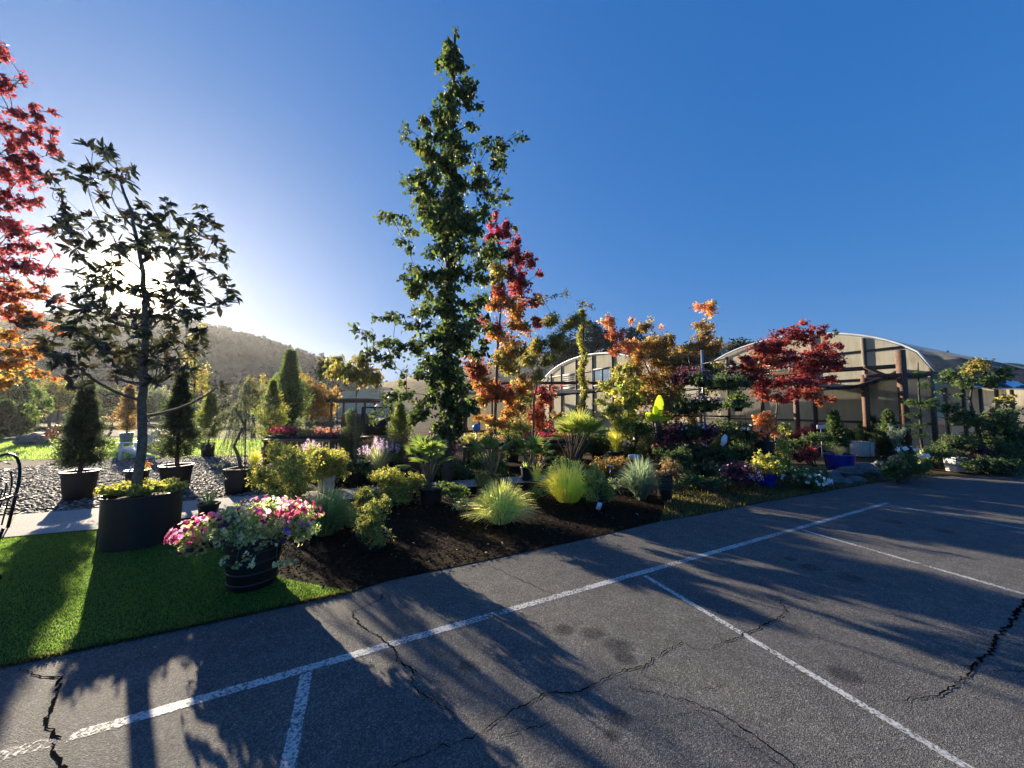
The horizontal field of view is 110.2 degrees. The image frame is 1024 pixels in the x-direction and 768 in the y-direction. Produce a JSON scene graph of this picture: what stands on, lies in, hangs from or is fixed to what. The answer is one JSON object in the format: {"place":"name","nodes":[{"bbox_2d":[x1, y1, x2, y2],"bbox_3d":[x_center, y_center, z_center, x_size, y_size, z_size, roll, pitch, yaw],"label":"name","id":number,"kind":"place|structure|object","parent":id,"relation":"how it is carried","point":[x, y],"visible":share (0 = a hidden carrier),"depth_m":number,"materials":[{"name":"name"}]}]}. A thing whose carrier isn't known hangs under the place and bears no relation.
{"place":"outdoors","nodes":[
{"label":"outdoors","id":0,"kind":"place"},
{"bbox_2d":[1,335,256,413],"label":"forest hill","id":1,"kind":"structure","parent":0,"point":[121,385],"depth_m":107.62,"materials":[{"name":"green plant"}]},
{"bbox_2d":[0,310,387,399],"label":"woodland","id":2,"kind":"object","parent":1,"relation":"on","point":[228,351],"visible":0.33,"depth_m":133.90,"materials":[{"name":"green plant"}]},
{"bbox_2d":[0,440,260,460],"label":"lawn","id":3,"kind":"structure","parent":0,"point":[108,449],"depth_m":12.95,"materials":[{"name":"green plant"}]},
{"bbox_2d":[20,380,55,432],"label":"young tree","id":4,"kind":"object","parent":3,"relation":"on","point":[31,412],"visible":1,"depth_m":16.92,"materials":[{"name":"green plant"}]},
{"bbox_2d":[105,383,137,441],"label":"potted larch","id":5,"kind":"object","parent":3,"relation":"on","point":[128,406],"visible":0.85,"depth_m":15.84,"materials":[{"name":"orange plant"}]},
{"bbox_2d":[181,321,213,442],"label":"bushy tree","id":6,"kind":"object","parent":3,"relation":"on","point":[204,388],"visible":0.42,"depth_m":16.09,"materials":[{"name":"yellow plant"}]},
{"bbox_2d":[0,455,276,515],"bbox_3d":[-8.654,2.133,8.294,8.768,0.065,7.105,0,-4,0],"label":"gravel","id":7,"kind":"structure","parent":0,"point":[38,471],"depth_m":7.66,"materials":[{"name":"grey gravel"}]},
{"bbox_2d":[0,41,66,390],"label":"maple tree","id":8,"kind":"object","parent":7,"relation":"on","point":[24,174],"visible":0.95,"depth_m":5.29,"materials":[{"name":"red plant"}]},
{"bbox_2d":[43,377,119,500],"bbox_3d":[-7.614,0.917,6.359,0.840,2.181,0.879,-2,-4,29],"label":"potted spruce","id":9,"kind":"object","parent":7,"relation":"on","point":[82,431],"visible":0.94,"depth_m":6.23,"materials":[{"name":"green plant"}]},
{"bbox_2d":[147,373,212,488],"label":"potted spruce","id":10,"kind":"object","parent":7,"relation":"on","point":[177,424],"visible":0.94,"depth_m":6.86,"materials":[{"name":"green plant"}]},
{"bbox_2d":[192,391,226,456],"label":"potted cypress","id":11,"kind":"object","parent":7,"relation":"on","point":[209,411],"visible":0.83,"depth_m":11.58,"materials":[{"name":"green plant"}]},
{"bbox_2d":[200,379,276,493],"bbox_3d":[-5.066,0.973,6.787,1.323,2.126,0.967,0,-4,0],"label":"weeping cedar","id":12,"kind":"object","parent":7,"relation":"on","point":[235,480],"visible":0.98,"depth_m":6.67,"materials":[{"name":"green plant"}]},
{"bbox_2d":[252,377,291,455],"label":"potted cypress","id":13,"kind":"object","parent":7,"relation":"on","point":[276,399],"visible":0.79,"depth_m":11.80,"materials":[{"name":"green plant"}]},
{"bbox_2d":[0,475,550,536],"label":"path","id":14,"kind":"structure","parent":0,"point":[51,522],"depth_m":5.16,"materials":[{"name":"concrete"}]},
{"bbox_2d":[305,442,350,491],"bbox_3d":[-3.543,1.567,6.767,0.941,0.937,1.050,2,-4,-25],"label":"privet bush","id":15,"kind":"object","parent":14,"relation":"on","point":[334,460],"visible":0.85,"depth_m":6.57,"materials":[{"name":"green plant"}]},
{"bbox_2d":[305,484,359,536],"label":"fountain grass","id":16,"kind":"object","parent":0,"point":[330,521],"depth_m":4.46,"materials":[{"name":"green plant"}]},
{"bbox_2d":[456,475,540,526],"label":"sedge grass","id":17,"kind":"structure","parent":0,"point":[502,505],"depth_m":4.85,"materials":[{"name":"green plant"}]},
{"bbox_2d":[0,474,1023,767],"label":"parking lot","id":18,"kind":"structure","parent":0,"point":[898,628],"depth_m":2.25,"materials":[{"name":"grey asphalt"}]},
{"bbox_2d":[19,668,67,767],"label":"asphalt crack","id":19,"kind":"object","parent":18,"relation":"on","point":[56,756],"visible":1,"depth_m":1.81,"materials":[{"name":"black asphalt"}]},
{"bbox_2d":[280,671,312,767],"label":"parking line","id":20,"kind":"object","parent":18,"relation":"on","point":[292,749],"visible":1,"depth_m":1.80,"materials":[{"name":"grey paint"}]},
{"bbox_2d":[66,502,887,741],"bbox_3d":[2.073,1.856,3.878,9.474,0.001,0.120,2,-4,-27],"label":"parking line","id":21,"kind":"object","parent":18,"relation":"on","point":[203,698],"visible":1,"depth_m":2.35,"materials":[{"name":"grey paint"}]},
{"bbox_2d":[644,575,973,767],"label":"parking line","id":22,"kind":"object","parent":18,"relation":"on","point":[883,717],"visible":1,"depth_m":2.05,"materials":[{"name":"grey paint"}]},
{"bbox_2d":[877,445,934,482],"bbox_3d":[8.421,1.713,7.691,1.514,0.813,0.650,2,-4,-24],"label":"trailing plant","id":23,"kind":"object","parent":18,"relation":"on","point":[895,469],"visible":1,"depth_m":7.51,"materials":[{"name":"green plant"}]},
{"bbox_2d":[902,598,1023,700],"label":"asphalt crack","id":24,"kind":"object","parent":18,"relation":"on","point":[1015,613],"visible":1,"depth_m":2.37,"materials":[{"name":"black asphalt"}]},
{"bbox_2d":[0,414,1023,666],"bbox_3d":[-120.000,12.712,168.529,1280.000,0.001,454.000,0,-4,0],"label":"ground","id":25,"kind":"structure","parent":0,"point":[420,428],"depth_m":15.78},
{"bbox_2d":[0,398,26,437],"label":"arborvitae tree","id":26,"kind":"object","parent":25,"relation":"on","point":[9,419],"visible":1,"depth_m":18.89,"materials":[{"name":"green plant"}]},
{"bbox_2d":[0,360,50,428],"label":"bushy tree","id":27,"kind":"object","parent":25,"relation":"on","point":[13,392],"visible":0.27,"depth_m":26.64,"materials":[{"name":"green plant"}]},
{"bbox_2d":[36,376,98,424],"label":"bushy tree","id":28,"kind":"object","parent":25,"relation":"on","point":[63,399],"visible":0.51,"depth_m":33.55,"materials":[{"name":"green plant"}]},
{"bbox_2d":[95,386,150,423],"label":"bushy tree","id":29,"kind":"object","parent":25,"relation":"on","point":[110,400],"visible":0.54,"depth_m":35.67,"materials":[{"name":"green plant"}]},
{"bbox_2d":[133,385,171,422],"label":"bushy tree","id":30,"kind":"object","parent":25,"relation":"on","point":[156,398],"visible":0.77,"depth_m":37.63,"materials":[{"name":"green plant"}]},
{"bbox_2d":[0,524,348,664],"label":"turf","id":31,"kind":"structure","parent":25,"relation":"on","point":[59,545],"depth_m":3.05,"materials":[{"name":"green plant"}]},
{"bbox_2d":[0,453,21,579],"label":"wrought iron chair","id":32,"kind":"object","parent":31,"relation":"on","point":[16,493],"visible":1,"depth_m":3.45,"materials":[{"name":"black metal"}]},
{"bbox_2d":[14,136,243,552],"bbox_3d":[-4.958,-0.707,4.719,4.549,5.206,1.802,-2,-4,33],"label":"magnolia tree","id":33,"kind":"object","parent":31,"relation":"on","point":[136,512],"visible":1,"depth_m":4.19,"materials":[{"name":"green plant"}]},
{"bbox_2d":[0,586,350,668],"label":"turf edge fringe","id":34,"kind":"object","parent":31,"relation":"on","point":[42,656],"visible":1,"depth_m":2.52,"materials":[{"name":"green plant"}]},
{"bbox_2d":[163,494,324,593],"bbox_3d":[-2.374,1.398,3.218,1.381,0.808,0.675,0,-4,0],"label":"flower barrel","id":35,"kind":"object","parent":31,"relation":"on","point":[250,539],"visible":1,"depth_m":3.13,"materials":[{"name":"plant"}]},
{"bbox_2d":[260,345,314,434],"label":"cypress tree","id":36,"kind":"object","parent":25,"relation":"on","point":[292,387],"visible":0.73,"depth_m":15.34,"materials":[{"name":"green plant"}]},
{"bbox_2d":[299,373,341,428],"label":"bushy tree","id":37,"kind":"object","parent":25,"relation":"on","point":[320,393],"visible":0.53,"depth_m":19.83,"materials":[{"name":"orange plant"}]},
{"bbox_2d":[323,398,381,435],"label":"garden pavilion","id":38,"kind":"structure","parent":25,"relation":"on","point":[352,400],"depth_m":20.22,"materials":[{"name":"brown wood"}]},
{"bbox_2d":[278,452,667,591],"bbox_3d":[-1.239,2.118,7.919,10.175,0.001,9.661,0,-4,0],"label":"mulch bed","id":39,"kind":"object","parent":25,"relation":"on","point":[478,532],"visible":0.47,"depth_m":4.50,"materials":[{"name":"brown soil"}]},
{"bbox_2d":[245,438,325,503],"bbox_3d":[-3.779,1.478,5.915,1.016,1.134,2.059,3,-5,-38],"label":"privet bush","id":40,"kind":"object","parent":39,"relation":"on","point":[292,477],"visible":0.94,"depth_m":5.72,"materials":[{"name":"green plant"}]},
{"bbox_2d":[262,437,347,464],"bbox_3d":[-5.822,1.909,10.197,2.007,0.728,0.950,0,-4,0],"label":"plant bench","id":41,"kind":"object","parent":39,"relation":"on","point":[301,441],"visible":0.29,"depth_m":9.76,"materials":[{"name":"brown wood"}]},
{"bbox_2d":[337,407,366,459],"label":"spiral topiary","id":42,"kind":"object","parent":39,"relation":"on","point":[348,440],"visible":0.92,"depth_m":10.03,"materials":[{"name":"green plant"}]},
{"bbox_2d":[322,352,384,483],"bbox_3d":[-3.429,0.686,7.837,1.355,2.834,0.870,0,-4,0],"label":"redbud standard","id":43,"kind":"object","parent":39,"relation":"on","point":[366,374],"visible":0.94,"depth_m":7.71,"materials":[{"name":"green plant"}]},
{"bbox_2d":[349,485,395,552],"bbox_3d":[-1.534,1.504,4.001,0.518,0.758,0.979,2,-4,-26],"label":"euonymus bush","id":44,"kind":"object","parent":39,"relation":"on","point":[372,533],"visible":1,"depth_m":3.91,"materials":[{"name":"green plant"}]},
{"bbox_2d":[358,407,393,453],"bbox_3d":[-4.721,1.617,12.545,1.029,1.632,0.799,0,-4,0],"label":"garden swing","id":45,"kind":"object","parent":39,"relation":"on","point":[374,431],"visible":0.52,"depth_m":12.71,"materials":[{"name":"black metal"}]},
{"bbox_2d":[358,436,399,473],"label":"sage plant","id":46,"kind":"object","parent":39,"relation":"on","point":[378,461],"visible":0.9,"depth_m":8.45,"materials":[{"name":"purple plant"}]},
{"bbox_2d":[369,434,405,469],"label":"potted shrub","id":47,"kind":"object","parent":39,"relation":"on","point":[391,464],"visible":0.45,"depth_m":9.24,"materials":[{"name":"purple plant"}]},
{"bbox_2d":[366,466,426,507],"bbox_3d":[-1.999,1.671,6.194,0.992,0.721,1.546,2,-4,-27],"label":"abelia bush","id":48,"kind":"object","parent":39,"relation":"on","point":[396,487],"visible":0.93,"depth_m":5.78,"materials":[{"name":"green plant"}]},
{"bbox_2d":[383,400,413,462],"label":"arborvitae tree","id":49,"kind":"object","parent":39,"relation":"on","point":[398,421],"visible":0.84,"depth_m":10.35,"materials":[{"name":"green plant"}]},
{"bbox_2d":[396,433,452,505],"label":"fan palm","id":50,"kind":"object","parent":39,"relation":"on","point":[433,447],"visible":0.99,"depth_m":5.85,"materials":[{"name":"green plant"}]},
{"bbox_2d":[347,25,529,483],"bbox_3d":[-1.526,-3.033,7.853,3.738,10.293,1.804,-1,-4,14],"label":"pear tree","id":51,"kind":"object","parent":39,"relation":"on","point":[451,224],"visible":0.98,"depth_m":7.63,"materials":[{"name":"green plant"}]},
{"bbox_2d":[429,450,474,479],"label":"camellia bush","id":52,"kind":"object","parent":39,"relation":"on","point":[460,470],"visible":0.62,"depth_m":7.88,"materials":[{"name":"green plant"}]},
{"bbox_2d":[466,433,514,479],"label":"fan palm","id":53,"kind":"object","parent":39,"relation":"on","point":[490,441],"visible":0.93,"depth_m":7.17,"materials":[{"name":"green plant"}]},
{"bbox_2d":[461,209,547,459],"bbox_3d":[-0.194,-1.635,11.141,2.305,7.928,1.884,-3,-5,35],"label":"maple tree","id":54,"kind":"object","parent":39,"relation":"on","point":[505,359],"visible":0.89,"depth_m":11.01,"materials":[{"name":"orange plant"}]},
{"bbox_2d":[512,433,558,478],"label":"fan palm","id":55,"kind":"object","parent":39,"relation":"on","point":[531,442],"visible":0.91,"depth_m":7.16,"materials":[{"name":"green plant"}]},
{"bbox_2d":[516,288,594,468],"bbox_3d":[1.111,-0.199,9.457,2.176,4.841,1.071,-1,-4,14],"label":"mimosa tree","id":56,"kind":"object","parent":39,"relation":"on","point":[555,341],"visible":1,"depth_m":9.52,"materials":[{"name":"green plant"}]},
{"bbox_2d":[542,406,611,463],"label":"windmill palm","id":57,"kind":"object","parent":39,"relation":"on","point":[578,421],"visible":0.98,"depth_m":8.00,"materials":[{"name":"green plant"}]},
{"bbox_2d":[573,307,590,453],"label":"vine column","id":58,"kind":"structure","parent":39,"relation":"on","point":[583,364],"depth_m":12.52,"materials":[{"name":"green plant"}]},
{"bbox_2d":[581,462,617,509],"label":"euonymus bush","id":59,"kind":"object","parent":39,"relation":"on","point":[598,490],"visible":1,"depth_m":5.57,"materials":[{"name":"green plant"}]},
{"bbox_2d":[602,361,648,454],"bbox_3d":[3.221,0.796,10.169,1.330,2.948,0.880,0,-4,0],"label":"grape vine","id":60,"kind":"object","parent":39,"relation":"on","point":[625,401],"visible":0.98,"depth_m":10.12,"materials":[{"name":"green plant"}]},
{"bbox_2d":[611,456,673,499],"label":"fescue grass","id":61,"kind":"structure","parent":39,"relation":"on","point":[640,483],"depth_m":6.11,"materials":[{"name":"green plant"}]},
{"bbox_2d":[635,433,657,466],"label":"potted shrub","id":62,"kind":"object","parent":39,"relation":"on","point":[644,449],"visible":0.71,"depth_m":9.58,"materials":[{"name":"green plant"}]},
{"bbox_2d":[651,456,686,499],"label":"barberry bush","id":63,"kind":"object","parent":39,"relation":"on","point":[672,473],"visible":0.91,"depth_m":6.15,"materials":[{"name":"orange plant"}]},
{"bbox_2d":[440,392,531,429],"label":"nursery shed","id":64,"kind":"structure","parent":25,"relation":"on","point":[470,423],"depth_m":25.40,"materials":[{"name":"paint"}]},
{"bbox_2d":[523,384,563,432],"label":"maple tree","id":65,"kind":"object","parent":25,"relation":"on","point":[546,399],"visible":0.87,"depth_m":13.89,"materials":[{"name":"red plant"}]},
{"bbox_2d":[463,381,633,435],"bbox_3d":[2.521,1.339,19.558,9.716,3.092,3.960,-1,-4,12],"label":"shade canopy","id":66,"kind":"object","parent":25,"relation":"on","point":[563,392],"visible":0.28,"depth_m":17.90,"materials":[{"name":"brown wood"}]},
{"bbox_2d":[540,352,656,436],"bbox_3d":[16.527,0.983,29.775,26.856,5.145,12.706,2,-4,-27],"label":"greenhouse","id":67,"kind":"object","parent":25,"relation":"on","point":[600,365],"visible":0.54,"depth_m":23.67,"materials":[{"name":"grey paint"}]},
{"bbox_2d":[591,363,623,425],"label":"young tree","id":68,"kind":"object","parent":25,"relation":"on","point":[609,384],"visible":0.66,"depth_m":12.94,"materials":[{"name":"yellow plant"}]},
{"bbox_2d":[602,415,655,461],"bbox_3d":[3.495,1.593,10.395,1.698,1.403,1.241,0,-4,0],"label":"evergreen shrub","id":69,"kind":"object","parent":25,"relation":"on","point":[642,428],"visible":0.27,"depth_m":10.23,"materials":[{"name":"green plant"}]},
{"bbox_2d":[596,312,701,457],"bbox_3d":[4.451,-0.010,11.368,3.276,4.714,1.706,1,-4,-12],"label":"persimmon tree","id":70,"kind":"object","parent":25,"relation":"on","point":[659,347],"visible":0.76,"depth_m":11.42,"materials":[{"name":"orange plant"}]},
{"bbox_2d":[645,395,671,469],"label":"banana plant","id":71,"kind":"object","parent":25,"relation":"on","point":[656,414],"visible":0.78,"depth_m":9.22,"materials":[{"name":"green plant"}]},
{"bbox_2d":[659,444,693,472],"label":"potted shrub","id":72,"kind":"object","parent":25,"relation":"on","point":[683,459],"visible":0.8,"depth_m":8.10,"materials":[{"name":"green plant"}]},
{"bbox_2d":[674,300,726,459],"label":"persimmon tree","id":73,"kind":"object","parent":25,"relation":"on","point":[705,338],"visible":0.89,"depth_m":11.04,"materials":[{"name":"orange plant"}]},
{"bbox_2d":[662,350,744,468],"bbox_3d":[4.930,0.659,9.177,1.505,3.089,1.503,4,-5,-45],"label":"basket stand","id":74,"kind":"object","parent":25,"relation":"on","point":[702,363],"visible":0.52,"depth_m":9.21,"materials":[{"name":"metal"}]},
{"bbox_2d":[655,405,691,444],"bbox_3d":[4.139,1.046,9.146,0.964,1.041,0.979,0,-4,0],"label":"hanging basket","id":75,"kind":"object","parent":74,"relation":"hanging from","point":[671,432],"visible":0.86,"depth_m":8.93,"materials":[{"name":"purple plastic"}]},
{"bbox_2d":[688,386,724,414],"bbox_3d":[4.798,0.291,8.894,0.820,0.987,0.876,0,-4,0],"label":"hanging basket","id":76,"kind":"object","parent":74,"relation":"hanging from","point":[705,403],"visible":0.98,"depth_m":8.72,"materials":[{"name":"purple plastic"}]},
{"bbox_2d":[703,430,740,466],"bbox_3d":[5.147,1.540,8.819,0.864,0.979,0.877,0,-4,0],"label":"hanging basket","id":77,"kind":"object","parent":74,"relation":"hanging from","point":[725,455],"visible":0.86,"depth_m":8.62,"materials":[{"name":"green plastic"}]},
{"bbox_2d":[705,360,752,391],"bbox_3d":[5.538,-0.225,9.252,1.143,0.908,1.185,-2,-4,33],"label":"hanging basket","id":78,"kind":"object","parent":74,"relation":"hanging from","point":[730,382],"visible":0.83,"depth_m":8.95,"materials":[{"name":"green plastic"}]},
{"bbox_2d":[751,410,780,462],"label":"orange shrub","id":79,"kind":"object","parent":25,"relation":"on","point":[765,423],"visible":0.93,"depth_m":10.09,"materials":[{"name":"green plant"}]},
{"bbox_2d":[660,476,874,520],"bbox_3d":[5.130,2.075,7.242,7.394,0.001,1.524,2,-4,-25],"label":"weedy strip","id":80,"kind":"object","parent":25,"relation":"on","point":[702,506],"visible":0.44,"depth_m":6.25,"materials":[{"name":"green plant"}]},
{"bbox_2d":[673,470,733,492],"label":"evergreen shrub","id":81,"kind":"object","parent":80,"relation":"on","point":[691,479],"visible":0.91,"depth_m":6.67,"materials":[{"name":"green plant"}]},
{"bbox_2d":[715,459,765,488],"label":"petunia bush","id":82,"kind":"object","parent":80,"relation":"on","point":[741,472],"visible":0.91,"depth_m":6.84,"materials":[{"name":"purple plant"}]},
{"bbox_2d":[658,474,876,520],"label":"weeds","id":83,"kind":"object","parent":80,"relation":"on","point":[760,491],"visible":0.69,"depth_m":6.46,"materials":[{"name":"green plant"}]},
{"bbox_2d":[745,448,789,486],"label":"potted plant","id":84,"kind":"object","parent":80,"relation":"on","point":[774,468],"visible":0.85,"depth_m":7.13,"materials":[{"name":"yellow plant"}]},
{"bbox_2d":[777,464,832,489],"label":"petunia bush","id":85,"kind":"object","parent":80,"relation":"on","point":[812,476],"visible":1,"depth_m":6.97,"materials":[{"name":"green plant"}]},
{"bbox_2d":[773,422,792,477],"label":"shrub","id":86,"kind":"object","parent":25,"relation":"on","point":[783,452],"visible":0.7,"depth_m":8.15,"materials":[{"name":"green plant"}]},
{"bbox_2d":[722,318,850,458],"bbox_3d":[8.185,0.154,10.354,3.692,4.257,1.954,0,-4,0],"label":"japanese maple","id":87,"kind":"object","parent":25,"relation":"on","point":[810,364],"visible":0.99,"depth_m":10.40,"materials":[{"name":"red plant"}]},
{"bbox_2d":[786,431,840,462],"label":"evergreen shrub","id":88,"kind":"object","parent":25,"relation":"on","point":[809,439],"visible":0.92,"depth_m":10.30,"materials":[{"name":"green plant"}]},
{"bbox_2d":[698,332,938,450],"bbox_3d":[24.927,0.575,23.186,26.715,5.095,9.961,2,-4,-27],"label":"greenhouse","id":89,"kind":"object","parent":25,"relation":"on","point":[861,351],"visible":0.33,"depth_m":15.08,"materials":[{"name":"grey paint"}]},
{"bbox_2d":[770,364,895,440],"bbox_3d":[14.216,1.060,15.127,8.953,3.070,3.476,3,-5,-42],"label":"pergola","id":90,"kind":"object","parent":25,"relation":"on","point":[864,384],"visible":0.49,"depth_m":12.59,"materials":[{"name":"brown wood"}]},
{"bbox_2d":[819,409,852,452],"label":"cone topiary","id":91,"kind":"object","parent":25,"relation":"on","point":[834,424],"visible":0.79,"depth_m":11.42,"materials":[{"name":"green plant"}]},
{"bbox_2d":[822,445,856,469],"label":"blue glazed pot","id":92,"kind":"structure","parent":25,"relation":"on","point":[836,458],"depth_m":8.75,"materials":[{"name":"blue ceramic"}]},
{"bbox_2d":[874,408,909,457],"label":"cone topiary","id":93,"kind":"object","parent":25,"relation":"on","point":[885,446],"visible":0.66,"depth_m":11.46,"materials":[{"name":"green plant"}]},
{"bbox_2d":[863,350,931,455],"bbox_3d":[12.542,0.624,11.604,2.104,3.478,0.210,0,-4,0],"label":"timber post","id":94,"kind":"object","parent":25,"relation":"on","point":[901,374],"visible":0.83,"depth_m":11.58,"materials":[{"name":"brown wood"}]},
{"bbox_2d":[898,362,944,451],"bbox_3d":[11.006,0.821,9.524,1.088,2.817,0.858,0,-4,0],"label":"cloud topiary","id":95,"kind":"object","parent":25,"relation":"on","point":[929,402],"visible":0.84,"depth_m":9.54,"materials":[{"name":"green plant"}]},
{"bbox_2d":[929,433,981,471],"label":"bonsai pine","id":96,"kind":"object","parent":25,"relation":"on","point":[955,442],"visible":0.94,"depth_m":8.85,"materials":[{"name":"green plant"}]},
{"bbox_2d":[917,353,1023,450],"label":"greenhouse","id":97,"kind":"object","parent":25,"relation":"on","point":[981,400],"visible":0.35,"depth_m":14.62,"materials":[{"name":"beige plastic"}]},
{"bbox_2d":[921,443,1023,477],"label":"evergreen shrub","id":98,"kind":"object","parent":25,"relation":"on","point":[1003,464],"visible":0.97,"depth_m":8.41,"materials":[{"name":"green plant"}]},
{"bbox_2d":[933,357,1023,449],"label":"maple tree","id":99,"kind":"object","parent":25,"relation":"on","point":[1003,421],"visible":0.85,"depth_m":9.46,"materials":[{"name":"green plant"}]},
{"bbox_2d":[0,0,1023,381],"label":"sky","id":100,"kind":"structure","parent":0,"point":[849,166],"materials":[{"name":"blue"}]},
{"bbox_2d":[524,455,590,502],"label":"sedge grass","id":101,"kind":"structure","parent":0,"point":[566,486],"depth_m":5.99,"materials":[{"name":"green plant"}]},
{"bbox_2d":[197,341,1023,416],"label":"grass hill","id":102,"kind":"structure","parent":0,"point":[419,387],"depth_m":86.77,"materials":[{"name":"plant"}]},
{"bbox_2d":[544,317,629,368],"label":"oak tree","id":103,"kind":"object","parent":102,"relation":"on","point":[597,341],"visible":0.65,"depth_m":59.62,"materials":[{"name":"green plant"}]},
{"bbox_2d":[589,455,633,479],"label":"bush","id":104,"kind":"object","parent":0,"point":[615,469],"visible":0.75,"depth_m":7.88,"materials":[{"name":"orange plant"}]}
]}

